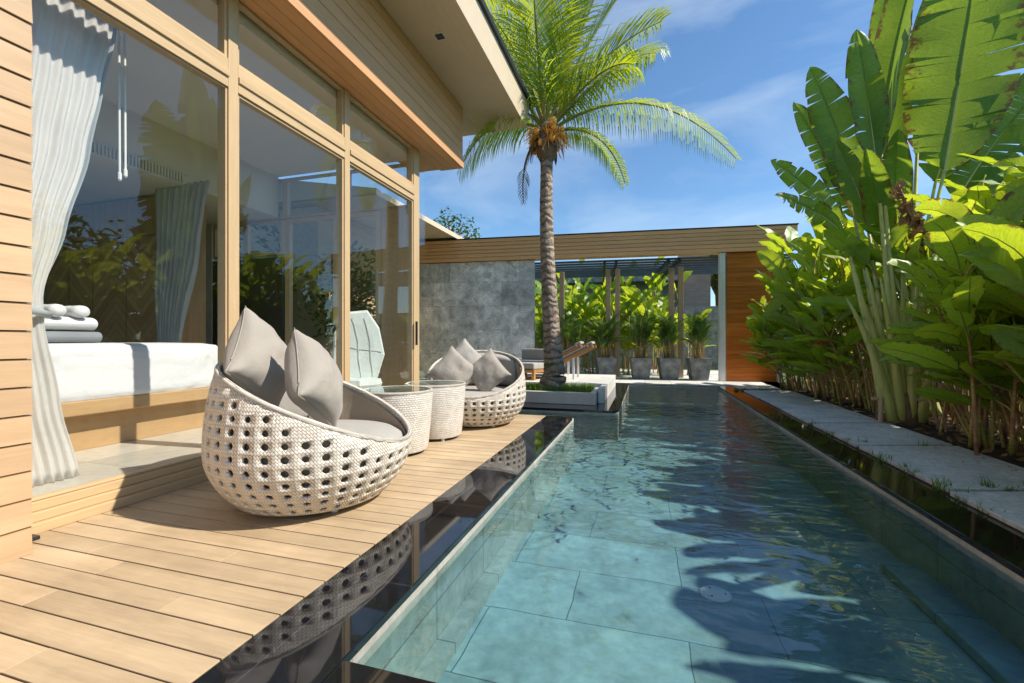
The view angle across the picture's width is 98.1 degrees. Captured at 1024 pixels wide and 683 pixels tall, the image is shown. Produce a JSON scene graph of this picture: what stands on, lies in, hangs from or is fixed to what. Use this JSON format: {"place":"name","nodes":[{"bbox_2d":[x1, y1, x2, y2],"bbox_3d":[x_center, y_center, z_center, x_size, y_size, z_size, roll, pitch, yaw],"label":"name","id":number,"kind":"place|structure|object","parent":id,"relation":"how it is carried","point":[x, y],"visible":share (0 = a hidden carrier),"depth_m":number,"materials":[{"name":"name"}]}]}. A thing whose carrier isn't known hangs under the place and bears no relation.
{"place":"outdoors","nodes":[
{"label":"outdoors","id":0,"kind":"place"},
{"bbox_2d":[535,255,710,306],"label":"neighbour house","id":1,"kind":"structure","parent":0,"point":[697,289],"depth_m":18.73,"materials":[{"name":"grey concrete"}]},
{"bbox_2d":[278,0,1023,305],"label":"sky","id":2,"kind":"structure","parent":0,"point":[741,66],"materials":[{"name":"blue"}]},
{"bbox_2d":[579,368,782,388],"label":"paving","id":3,"kind":"structure","parent":0,"point":[655,379],"depth_m":10.72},
{"bbox_2d":[540,294,599,350],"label":"heliconia","id":4,"kind":"object","parent":3,"relation":"on","point":[571,307],"visible":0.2,"depth_m":13.39,"materials":[{"name":"plant"}]},
{"bbox_2d":[559,313,591,373],"bbox_3d":[1.618,0.097,12.301,1.139,1.782,1.167,0,0,-33],"label":"potted palm","id":5,"kind":"object","parent":3,"relation":"on","point":[571,332],"visible":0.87,"depth_m":12.23,"materials":[{"name":"plant"}]},
{"bbox_2d":[556,273,612,370],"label":"heliconia","id":6,"kind":"object","parent":3,"relation":"on","point":[597,290],"visible":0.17,"depth_m":14.63,"materials":[{"name":"plant"}]},
{"bbox_2d":[564,300,605,373],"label":"heliconia","id":7,"kind":"object","parent":3,"relation":"on","point":[588,309],"visible":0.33,"depth_m":13.24,"materials":[{"name":"plant"}]},
{"bbox_2d":[573,259,605,369],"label":"heliconia","id":8,"kind":"object","parent":3,"relation":"on","point":[591,286],"visible":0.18,"depth_m":15.85,"materials":[{"name":"plant"}]},
{"bbox_2d":[566,291,630,373],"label":"heliconia","id":9,"kind":"object","parent":3,"relation":"on","point":[585,300],"visible":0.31,"depth_m":13.36,"materials":[{"name":"plant"}]},
{"bbox_2d":[586,314,625,374],"bbox_3d":[2.548,0.105,12.191,1.148,1.766,1.069,0,0,-26],"label":"potted palm","id":10,"kind":"object","parent":3,"relation":"on","point":[606,364],"visible":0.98,"depth_m":12.01,"materials":[{"name":"concrete"}]},
{"bbox_2d":[613,261,649,369],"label":"heliconia","id":11,"kind":"object","parent":3,"relation":"on","point":[628,281],"visible":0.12,"depth_m":15.41,"materials":[{"name":"plant"}]},
{"bbox_2d":[612,298,653,373],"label":"heliconia","id":12,"kind":"object","parent":3,"relation":"on","point":[629,309],"visible":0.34,"depth_m":13.32,"materials":[{"name":"plant"}]},
{"bbox_2d":[614,286,651,372],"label":"heliconia","id":13,"kind":"object","parent":3,"relation":"on","point":[624,289],"visible":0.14,"depth_m":14.37,"materials":[{"name":"plant"}]},
{"bbox_2d":[618,312,659,378],"bbox_3d":[3.418,0.080,11.850,1.301,1.815,1.058,0,0,9],"label":"potted palm","id":14,"kind":"object","parent":3,"relation":"on","point":[640,364],"visible":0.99,"depth_m":11.67,"materials":[{"name":"concrete"}]},
{"bbox_2d":[605,295,677,374],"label":"heliconia","id":15,"kind":"object","parent":3,"relation":"on","point":[650,313],"visible":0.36,"depth_m":12.90,"materials":[{"name":"plant"}]},
{"bbox_2d":[624,287,696,375],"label":"heliconia","id":16,"kind":"object","parent":3,"relation":"on","point":[637,296],"visible":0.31,"depth_m":12.91,"materials":[{"name":"plant"}]},
{"bbox_2d":[643,256,684,369],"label":"heliconia","id":17,"kind":"object","parent":3,"relation":"on","point":[649,281],"visible":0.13,"depth_m":14.60,"materials":[{"name":"plant"}]},
{"bbox_2d":[535,253,796,377],"bbox_3d":[4.077,-0.600,13.423,7.385,3.200,3.740,0,0,11],"label":"pergola","id":18,"kind":"object","parent":3,"relation":"on","point":[613,269],"visible":0.52,"depth_m":12.44,"materials":[{"name":"metal"}]},
{"bbox_2d":[647,314,685,379],"bbox_3d":[4.105,0.125,11.720,1.135,1.726,1.027,0,0,35],"label":"potted palm","id":19,"kind":"object","parent":3,"relation":"on","point":[668,364],"visible":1,"depth_m":11.56,"materials":[{"name":"concrete"}]},
{"bbox_2d":[651,271,692,357],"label":"heliconia","id":20,"kind":"object","parent":3,"relation":"on","point":[659,281],"visible":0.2,"depth_m":13.61,"materials":[{"name":"plant"}]},
{"bbox_2d":[647,308,715,374],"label":"heliconia","id":21,"kind":"object","parent":3,"relation":"on","point":[708,311],"visible":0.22,"depth_m":12.98,"materials":[{"name":"plant"}]},
{"bbox_2d":[681,312,717,379],"bbox_3d":[4.910,0.102,11.586,1.070,1.772,0.995,0,0,-25],"label":"potted palm","id":22,"kind":"object","parent":3,"relation":"on","point":[698,367],"visible":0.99,"depth_m":11.37,"materials":[{"name":"concrete"}]},
{"bbox_2d":[718,253,724,381],"bbox_3d":[5.223,-0.595,11.057,0.120,3.190,0.180,0,0,11],"label":"steel post","id":23,"kind":"object","parent":3,"relation":"on","point":[721,316],"visible":0.88,"depth_m":10.97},
{"bbox_2d":[725,252,775,381],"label":"red wall","id":24,"kind":"structure","parent":3,"relation":"on","point":[743,286],"depth_m":10.94,"materials":[{"name":"wood"}]},
{"bbox_2d":[419,350,948,381],"bbox_3d":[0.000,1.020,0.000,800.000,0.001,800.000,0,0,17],"label":"ground","id":25,"kind":"structure","parent":0,"point":[784,374],"depth_m":13.32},
{"bbox_2d":[0,0,531,564],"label":"villa","id":26,"kind":"object","parent":25,"relation":"on","point":[242,106],"visible":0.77,"depth_m":4.75,"materials":[{"name":"paint"}]},
{"bbox_2d":[27,0,116,486],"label":"curtain","id":27,"kind":"object","parent":26,"relation":"hanging from","point":[73,45],"visible":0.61,"depth_m":2.64,"materials":[{"name":"fabric"}]},
{"bbox_2d":[117,29,127,180],"bbox_3d":[-2.685,-1.841,3.062,0.024,1.478,0.059,0,0,17],"label":"curtain wand","id":28,"kind":"object","parent":26,"relation":"hanging from","point":[119,174],"visible":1,"depth_m":3.04,"materials":[{"name":"white plastic"}]},
{"bbox_2d":[47,196,205,343],"bbox_3d":[-5.695,-0.568,6.523,2.450,2.804,0.565,0,0,17],"label":"wardrobe","id":29,"kind":"object","parent":26,"relation":"on","point":[103,269],"visible":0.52,"depth_m":6.21,"materials":[{"name":"brown wood"}]},
{"bbox_2d":[31,0,226,501],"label":"window","id":30,"kind":"structure","parent":26,"relation":"in","point":[223,90],"depth_m":3.43,"materials":[{"name":"beige wood"}]},
{"bbox_2d":[48,342,217,450],"bbox_3d":[-4.282,0.419,3.483,2.226,0.828,3.020,0,0,17],"label":"bed","id":31,"kind":"object","parent":26,"relation":"on","point":[112,393],"visible":0.65,"depth_m":3.65,"materials":[{"name":"white fabric"}]},
{"bbox_2d":[44,304,101,342],"bbox_3d":[-3.506,-0.138,3.459,0.240,0.295,0.420,0,0,17],"label":"towel stack","id":32,"kind":"object","parent":31,"relation":"on","point":[67,323],"visible":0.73,"depth_m":3.46,"materials":[{"name":"grey fabric"}]},
{"bbox_2d":[155,180,209,342],"bbox_3d":[-4.191,-0.585,5.657,0.929,2.830,0.100,0,0,17],"label":"curtain","id":33,"kind":"object","parent":26,"relation":"hanging from","point":[179,215],"visible":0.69,"depth_m":5.66,"materials":[{"name":"fabric"}]},
{"bbox_2d":[143,0,226,56],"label":"window","id":34,"kind":"structure","parent":26,"relation":"in","point":[222,3],"depth_m":3.43,"materials":[{"name":"beige wood"}]},
{"bbox_2d":[213,223,245,258],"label":"rear window","id":35,"kind":"structure","parent":26,"relation":"in","point":[215,228],"depth_m":7.51,"materials":[{"name":"grey glass"}]},
{"bbox_2d":[213,179,284,225],"bbox_3d":[-4.331,-2.280,7.333,1.498,0.640,0.070,0,0,17],"label":"rear window","id":36,"kind":"structure","parent":26,"relation":"in","point":[279,180],"depth_m":7.14,"materials":[{"name":"grey"}]},
{"bbox_2d":[246,220,284,256],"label":"rear window","id":37,"kind":"structure","parent":26,"relation":"in","point":[282,222],"depth_m":7.22,"materials":[{"name":"grey glass"}]},
{"bbox_2d":[238,94,343,380],"bbox_3d":[-2.024,-0.560,4.157,0.060,2.817,1.303,0,0,17],"label":"window","id":38,"kind":"structure","parent":26,"relation":"in","point":[242,100],"depth_m":4.75,"materials":[{"name":"beige wood"}]},
{"bbox_2d":[238,0,343,136],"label":"window","id":39,"kind":"structure","parent":26,"relation":"in","point":[241,7],"depth_m":4.17,"materials":[{"name":"beige wood"}]},
{"bbox_2d":[285,214,335,345],"bbox_3d":[-3.133,-0.558,6.975,0.998,2.784,0.070,0,0,17],"label":"rear window","id":40,"kind":"structure","parent":26,"relation":"in","point":[289,223],"depth_m":7.06,"materials":[{"name":"beige wood"}]},
{"bbox_2d":[285,172,335,218],"bbox_3d":[-3.061,-2.280,6.954,1.148,0.640,0.070,0,0,17],"label":"rear window","id":41,"kind":"structure","parent":26,"relation":"in","point":[288,180],"depth_m":7.04,"materials":[{"name":"grey metal"}]},
{"bbox_2d":[332,310,384,388],"bbox_3d":[-1.930,0.211,5.617,0.660,1.250,0.580,0,0,-21],"label":"chair","id":42,"kind":"object","parent":26,"relation":"on","point":[367,354],"visible":0.62,"depth_m":5.81,"materials":[{"name":"plastic"}]},
{"bbox_2d":[350,210,380,377],"bbox_3d":[-2.295,-0.558,6.724,0.748,2.784,0.070,0,0,17],"label":"rear window","id":43,"kind":"structure","parent":26,"relation":"in","point":[377,213],"depth_m":6.59,"materials":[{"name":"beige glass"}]},
{"bbox_2d":[350,163,406,212],"bbox_3d":[-1.959,-2.280,6.624,1.148,0.640,0.070,0,0,17],"label":"rear window","id":44,"kind":"structure","parent":26,"relation":"in","point":[403,164],"depth_m":6.64,"materials":[{"name":"grey metal"}]},
{"bbox_2d":[350,163,412,381],"bbox_3d":[-1.612,-0.560,5.534,0.060,2.817,1.398,0,0,17],"label":"window","id":45,"kind":"structure","parent":26,"relation":"in","point":[410,202],"depth_m":6.18,"materials":[{"name":"beige wood"}]},
{"bbox_2d":[350,95,412,183],"bbox_3d":[-1.612,-2.454,5.534,0.060,0.527,1.398,0,0,17],"label":"window","id":46,"kind":"structure","parent":26,"relation":"in","point":[410,148],"depth_m":5.70,"materials":[{"name":"beige wood"}]},
{"bbox_2d":[239,213,375,345],"bbox_3d":[-3.886,-0.699,9.212,3.598,3.438,3.465,0,0,-25],"label":"tree","id":47,"kind":"object","parent":25,"relation":"on","point":[360,304],"visible":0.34,"depth_m":8.95,"materials":[{"name":"green plant"}]},
{"bbox_2d":[239,181,463,356],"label":"wing","id":48,"kind":"structure","parent":25,"relation":"on","point":[311,239],"depth_m":9.50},
{"bbox_2d":[192,413,571,682],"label":"black coping","id":49,"kind":"object","parent":25,"relation":"on","point":[326,631],"visible":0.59,"depth_m":1.76,"materials":[{"name":"stone"}]},
{"bbox_2d":[433,206,479,238],"bbox_3d":[-2.204,-2.068,17.169,2.568,6.150,2.196,0,0,17],"label":"tree","id":50,"kind":"object","parent":25,"relation":"on","point":[454,227],"visible":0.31,"depth_m":16.82,"materials":[{"name":"green plant"}]},
{"bbox_2d":[419,260,534,376],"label":"stone wall","id":51,"kind":"structure","parent":25,"relation":"on","point":[482,305],"depth_m":12.25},
{"bbox_2d":[419,223,798,263],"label":"beam","id":52,"kind":"structure","parent":51,"relation":"on","point":[679,242],"depth_m":11.47,"materials":[{"name":"wood"}]},
{"bbox_2d":[536,306,845,368],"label":"boundary wall","id":53,"kind":"structure","parent":0,"point":[711,352],"depth_m":16.43,"materials":[{"name":"concrete"}]},
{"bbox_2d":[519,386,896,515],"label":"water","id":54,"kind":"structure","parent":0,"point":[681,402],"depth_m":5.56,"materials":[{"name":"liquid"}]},
{"bbox_2d":[438,401,996,682],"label":"pool floor","id":55,"kind":"structure","parent":0,"point":[601,580],"depth_m":2.55,"materials":[{"name":"tile"}]},
{"bbox_2d":[364,388,1023,682],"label":"pool wall","id":56,"kind":"structure","parent":55,"relation":"on","point":[426,637],"depth_m":2.53,"materials":[{"name":"tile"}]},
{"bbox_2d":[350,384,1023,664],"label":"pool lip","id":57,"kind":"object","parent":56,"relation":"on","point":[365,653],"visible":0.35,"depth_m":2.44,"materials":[{"name":"stone"}]},
{"bbox_2d":[522,383,628,412],"bbox_3d":[0.269,1.014,9.041,3.935,0.037,4.418,0,0,17],"label":"island coping","id":58,"kind":"object","parent":57,"relation":"on","point":[612,403],"visible":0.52,"depth_m":6.91,"materials":[{"name":"stone"}]},
{"bbox_2d":[421,373,615,402],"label":"terrace","id":59,"kind":"structure","parent":58,"relation":"on","point":[606,384],"depth_m":8.54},
{"bbox_2d":[522,349,543,379],"bbox_3d":[0.351,0.450,9.028,0.700,0.600,0.700,0,0,37],"label":"armchair","id":60,"kind":"object","parent":59,"relation":"on","point":[533,368],"visible":0.44,"depth_m":8.88,"materials":[{"name":"fabric"}]},
{"bbox_2d":[518,341,584,375],"bbox_3d":[0.646,0.373,9.931,1.907,0.753,0.650,0,0,17],"label":"sun lounger","id":61,"kind":"object","parent":59,"relation":"on","point":[577,346],"visible":0.28,"depth_m":9.46,"materials":[{"name":"brown wood"}]},
{"bbox_2d":[519,341,596,379],"bbox_3d":[0.752,0.373,9.169,1.907,0.753,0.650,0,0,17],"label":"sun lounger","id":62,"kind":"object","parent":59,"relation":"on","point":[588,347],"visible":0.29,"depth_m":8.72,"materials":[{"name":"brown wood"}]},
{"bbox_2d":[525,387,598,404],"bbox_3d":[0.264,0.899,7.749,2.465,0.189,1.000,0,0,17],"label":"planter","id":63,"kind":"object","parent":58,"relation":"on","point":[577,398],"visible":0.41,"depth_m":7.08,"materials":[{"name":"concrete"}]},
{"bbox_2d":[526,381,594,391],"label":"grass","id":64,"kind":"structure","parent":63,"relation":"in","point":[532,386],"depth_m":7.36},
{"bbox_2d":[457,0,740,390],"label":"coconut palm","id":65,"kind":"object","parent":63,"relation":"in","point":[548,137],"visible":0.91,"depth_m":7.53,"materials":[{"name":"green plant"}]},
{"bbox_2d":[718,386,1023,577],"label":"brown coping","id":66,"kind":"object","parent":57,"relation":"on","point":[998,542],"visible":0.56,"depth_m":2.88,"materials":[{"name":"stone"}]},
{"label":"deck base","id":67,"kind":"structure","parent":56,"relation":"attached to","visible":0},
{"bbox_2d":[0,414,544,682],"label":"deck","id":68,"kind":"structure","parent":67,"relation":"on","point":[190,583],"depth_m":1.92,"materials":[{"name":"wood"}]},
{"bbox_2d":[201,361,411,515],"bbox_3d":[-1.274,0.557,2.887,1.222,0.886,1.218,0,0,0],"label":"wicker chair","id":69,"kind":"object","parent":68,"relation":"on","point":[286,457],"visible":0.88,"depth_m":2.38,"materials":[{"name":"white wicker"}]},
{"bbox_2d":[223,305,286,406],"bbox_3d":[-1.560,0.126,2.749,0.285,0.505,0.505,-11,-39,-1],"label":"pillow","id":70,"kind":"object","parent":69,"relation":"on","point":[254,355],"visible":0.81,"depth_m":2.61,"materials":[{"name":"beige fabric"}]},
{"bbox_2d":[284,327,342,426],"bbox_3d":[-1.188,0.237,2.679,0.271,0.485,0.485,-18,-34,-7],"label":"pillow","id":71,"kind":"object","parent":69,"relation":"on","point":[313,382],"visible":0.98,"depth_m":2.54,"materials":[{"name":"beige fabric"}]},
{"bbox_2d":[364,385,432,453],"bbox_3d":[-1.041,0.716,4.048,0.638,0.569,0.638,0,0,17],"label":"wicker table","id":72,"kind":"object","parent":68,"relation":"on","point":[412,405],"visible":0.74,"depth_m":3.86,"materials":[{"name":"white wicker"}]},
{"bbox_2d":[404,380,465,440],"bbox_3d":[-0.804,0.716,4.666,0.638,0.569,0.638,0,0,17],"label":"wicker table","id":73,"kind":"object","parent":68,"relation":"on","point":[448,401],"visible":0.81,"depth_m":4.43,"materials":[{"name":"white wicker"}]},
{"bbox_2d":[427,350,525,426],"bbox_3d":[-0.437,0.557,5.483,1.218,0.886,1.222,0,0,3],"label":"wicker chair","id":74,"kind":"object","parent":68,"relation":"on","point":[502,402],"visible":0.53,"depth_m":5.07,"materials":[{"name":"white wicker"}]},
{"bbox_2d":[426,345,472,383],"bbox_3d":[-0.693,0.360,5.258,0.465,0.465,0.189,40,-16,2],"label":"pillow","id":75,"kind":"object","parent":74,"relation":"on","point":[452,364],"visible":0.76,"depth_m":5.20,"materials":[{"name":"beige fabric"}]},
{"bbox_2d":[456,338,481,385],"bbox_3d":[-0.593,0.260,5.624,0.445,0.445,0.172,44,-16,-2],"label":"pillow","id":76,"kind":"object","parent":74,"relation":"on","point":[466,350],"visible":0.27,"depth_m":5.59,"materials":[{"name":"beige fabric"}]},
{"bbox_2d":[471,348,511,391],"bbox_3d":[-0.298,0.371,5.290,0.445,0.445,0.187,-39,-22,3],"label":"pillow","id":77,"kind":"object","parent":74,"relation":"on","point":[490,372],"visible":0.81,"depth_m":5.21,"materials":[{"name":"beige fabric"}]},
{"bbox_2d":[700,586,731,603],"bbox_3d":[1.140,1.411,2.486,0.164,0.016,0.164,0,0,17],"label":"pool drain","id":78,"kind":"object","parent":55,"relation":"on","point":[715,594],"visible":1,"depth_m":2.47,"materials":[{"name":"white plastic"}]},
{"bbox_2d":[881,561,1023,682],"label":"pool ledge","id":79,"kind":"object","parent":55,"relation":"on","point":[994,654],"visible":1,"depth_m":2.14,"materials":[{"name":"green stone"}]},
{"bbox_2d":[735,387,1023,534],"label":"path","id":80,"kind":"structure","parent":0,"point":[933,459],"depth_m":3.78,"materials":[{"name":"stone"}]},
{"bbox_2d":[733,387,1023,521],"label":"weeds","id":81,"kind":"object","parent":80,"relation":"on","point":[916,471],"visible":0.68,"depth_m":3.01,"materials":[{"name":"green plant"}]},
{"bbox_2d":[764,382,1023,467],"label":"soil","id":82,"kind":"structure","parent":0,"point":[998,448],"depth_m":4.88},
{"bbox_2d":[739,293,808,390],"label":"heliconia","id":83,"kind":"object","parent":82,"relation":"on","point":[774,304],"visible":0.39,"depth_m":8.84,"materials":[{"name":"plant"}]},
{"bbox_2d":[745,249,802,389],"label":"heliconia","id":84,"kind":"object","parent":82,"relation":"on","point":[762,303],"visible":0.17,"depth_m":9.19,"materials":[{"name":"plant"}]},
{"bbox_2d":[753,233,845,392],"bbox_3d":[5.525,-0.575,8.647,1.836,3.136,1.874,0,0,-40],"label":"heliconia","id":85,"kind":"object","parent":82,"relation":"on","point":[769,289],"visible":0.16,"depth_m":8.65,"materials":[{"name":"plant"}]},
{"bbox_2d":[755,221,845,382],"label":"heliconia","id":86,"kind":"object","parent":82,"relation":"on","point":[791,233],"visible":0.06,"depth_m":9.63,"materials":[{"name":"plant"}]},
{"bbox_2d":[757,241,853,399],"bbox_3d":[5.470,-0.408,7.767,1.620,2.801,1.679,0,0,-4],"label":"heliconia","id":87,"kind":"object","parent":82,"relation":"on","point":[773,263],"visible":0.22,"depth_m":8.04,"materials":[{"name":"plant"}]},
{"bbox_2d":[773,232,852,386],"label":"heliconia","id":88,"kind":"object","parent":82,"relation":"on","point":[806,237],"visible":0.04,"depth_m":8.28,"materials":[{"name":"plant"}]},
{"bbox_2d":[760,285,871,402],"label":"heliconia","id":89,"kind":"object","parent":82,"relation":"on","point":[816,352],"visible":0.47,"depth_m":7.43,"materials":[{"name":"plant"}]},
{"bbox_2d":[784,232,883,407],"bbox_3d":[5.127,-0.411,6.985,1.761,2.810,1.865,0,0,-22],"label":"heliconia","id":90,"kind":"object","parent":82,"relation":"on","point":[853,336],"visible":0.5,"depth_m":6.86,"materials":[{"name":"plant"}]},
{"bbox_2d":[797,217,883,355],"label":"heliconia","id":91,"kind":"object","parent":82,"relation":"on","point":[837,274],"visible":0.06,"depth_m":7.60,"materials":[{"name":"plant"}]},
{"bbox_2d":[792,280,909,402],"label":"heliconia","id":92,"kind":"object","parent":82,"relation":"on","point":[846,360],"visible":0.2,"depth_m":6.55,"materials":[{"name":"plant"}]},
{"bbox_2d":[804,212,937,400],"bbox_3d":[5.700,-0.615,6.734,1.988,3.215,2.050,0,0,17],"label":"heliconia","id":93,"kind":"object","parent":82,"relation":"on","point":[828,252],"visible":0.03,"depth_m":6.82,"materials":[{"name":"plant"}]},
{"bbox_2d":[810,212,982,420],"bbox_3d":[5.295,-0.347,5.564,2.372,2.680,1.599,0,0,17],"label":"heliconia","id":94,"kind":"object","parent":82,"relation":"on","point":[861,253],"visible":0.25,"depth_m":6.01,"materials":[{"name":"plant"}]},
{"bbox_2d":[770,304,1023,451],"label":"cane thicket","id":95,"kind":"object","parent":82,"relation":"on","point":[951,410],"visible":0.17,"depth_m":4.99,"materials":[{"name":"plant"}]},
{"bbox_2d":[771,0,1023,425],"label":"traveller palm","id":96,"kind":"object","parent":82,"relation":"on","point":[947,83],"visible":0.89,"depth_m":6.06,"materials":[{"name":"green plant"}]},
{"bbox_2d":[888,179,933,257],"bbox_3d":[5.146,-1.572,5.710,0.590,1.069,0.357,0,0,-1],"label":"dry leaf","id":97,"kind":"object","parent":96,"relation":"hanging from","point":[910,219],"visible":0.69,"depth_m":5.68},
{"bbox_2d":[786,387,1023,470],"bbox_3d":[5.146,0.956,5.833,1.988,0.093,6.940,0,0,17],"label":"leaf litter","id":98,"kind":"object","parent":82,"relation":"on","point":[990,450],"visible":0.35,"depth_m":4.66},
{"bbox_2d":[871,397,940,422],"bbox_3d":[4.673,0.829,5.256,0.685,0.343,0.079,0,0,21],"label":"prop frame","id":99,"kind":"object","parent":82,"relation":"on","point":[880,411],"visible":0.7,"depth_m":5.31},
{"bbox_2d":[866,198,1007,448],"bbox_3d":[4.498,-0.207,3.985,2.080,2.400,1.586,0,0,17],"label":"heliconia","id":100,"kind":"object","parent":82,"relation":"on","point":[942,329],"visible":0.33,"depth_m":4.21,"materials":[{"name":"plant"}]},
{"bbox_2d":[878,177,1023,454],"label":"heliconia","id":101,"kind":"object","parent":82,"relation":"on","point":[962,305],"visible":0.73,"depth_m":3.64,"materials":[{"name":"plant"}]},
{"bbox_2d":[886,272,1023,455],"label":"heliconia","id":102,"kind":"object","parent":82,"relation":"on","point":[982,371],"visible":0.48,"depth_m":3.92,"materials":[{"name":"plant"}]},
{"bbox_2d":[893,153,1023,425],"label":"heliconia","id":103,"kind":"object","parent":82,"relation":"on","point":[920,198],"visible":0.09,"depth_m":5.22,"materials":[{"name":"plant"}]},
{"bbox_2d":[908,174,1017,439],"bbox_3d":[5.040,-0.398,4.544,1.628,2.781,1.864,0,0,17],"label":"heliconia","id":104,"kind":"object","parent":82,"relation":"on","point":[978,198],"visible":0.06,"depth_m":4.39,"materials":[{"name":"plant"}]},
{"bbox_2d":[923,179,1002,414],"bbox_3d":[6.376,-0.687,6.011,1.399,3.360,1.780,0,0,-22],"label":"heliconia","id":105,"kind":"object","parent":82,"relation":"on","point":[949,183],"visible":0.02,"depth_m":6.06,"materials":[{"name":"plant"}]},
{"bbox_2d":[922,156,1023,337],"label":"heliconia","id":106,"kind":"object","parent":82,"relation":"on","point":[1017,163],"visible":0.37,"depth_m":3.70,"materials":[{"name":"plant"}]},
{"bbox_2d":[931,180,1023,350],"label":"heliconia","id":107,"kind":"object","parent":82,"relation":"on","point":[950,273],"visible":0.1,"depth_m":4.49,"materials":[{"name":"plant"}]},
{"bbox_2d":[958,222,1023,359],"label":"heliconia","id":108,"kind":"object","parent":82,"relation":"on","point":[997,256],"visible":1,"depth_m":2.97,"materials":[{"name":"plant"}]},
{"bbox_2d":[997,167,1016,182],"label":"heliconia","id":109,"kind":"object","parent":82,"relation":"on","point":[1006,176],"visible":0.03,"depth_m":4.53,"materials":[{"name":"plant"}]},
{"bbox_2d":[996,169,1023,226],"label":"heliconia","id":110,"kind":"object","parent":82,"relation":"on","point":[1016,173],"visible":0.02,"depth_m":4.29,"materials":[{"name":"plant"}]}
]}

